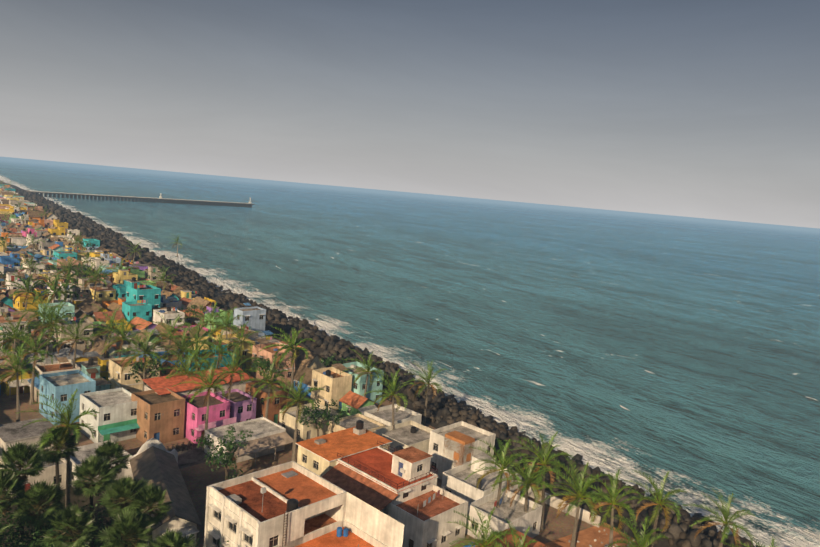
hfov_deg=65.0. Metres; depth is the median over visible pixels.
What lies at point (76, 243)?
palms and trees
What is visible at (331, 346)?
revetment boulders
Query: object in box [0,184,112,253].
town
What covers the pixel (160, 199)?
pier
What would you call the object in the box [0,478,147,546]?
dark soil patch
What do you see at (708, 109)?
sky
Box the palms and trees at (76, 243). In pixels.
[0,180,181,267]
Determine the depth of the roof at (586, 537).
87.31 m
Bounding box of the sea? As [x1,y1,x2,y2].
[0,157,819,546]
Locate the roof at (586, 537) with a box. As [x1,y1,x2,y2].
[545,523,648,546]
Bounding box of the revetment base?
[0,183,717,546]
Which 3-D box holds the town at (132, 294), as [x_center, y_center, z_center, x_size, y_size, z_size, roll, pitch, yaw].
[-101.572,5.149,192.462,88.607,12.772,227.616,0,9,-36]
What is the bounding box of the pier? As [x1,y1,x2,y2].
[27,191,254,207]
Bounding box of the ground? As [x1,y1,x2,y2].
[0,180,601,546]
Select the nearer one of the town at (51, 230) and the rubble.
the rubble
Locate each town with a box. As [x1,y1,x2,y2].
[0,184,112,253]
[0,243,383,416]
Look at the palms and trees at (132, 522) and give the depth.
81.82 m
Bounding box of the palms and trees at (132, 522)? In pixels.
[0,253,778,546]
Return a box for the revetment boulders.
[15,188,761,546]
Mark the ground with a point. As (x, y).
(199, 478)
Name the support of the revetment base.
on the ground
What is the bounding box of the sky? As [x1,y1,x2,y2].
[0,0,819,228]
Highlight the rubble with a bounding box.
[568,529,640,546]
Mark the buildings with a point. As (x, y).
(368, 478)

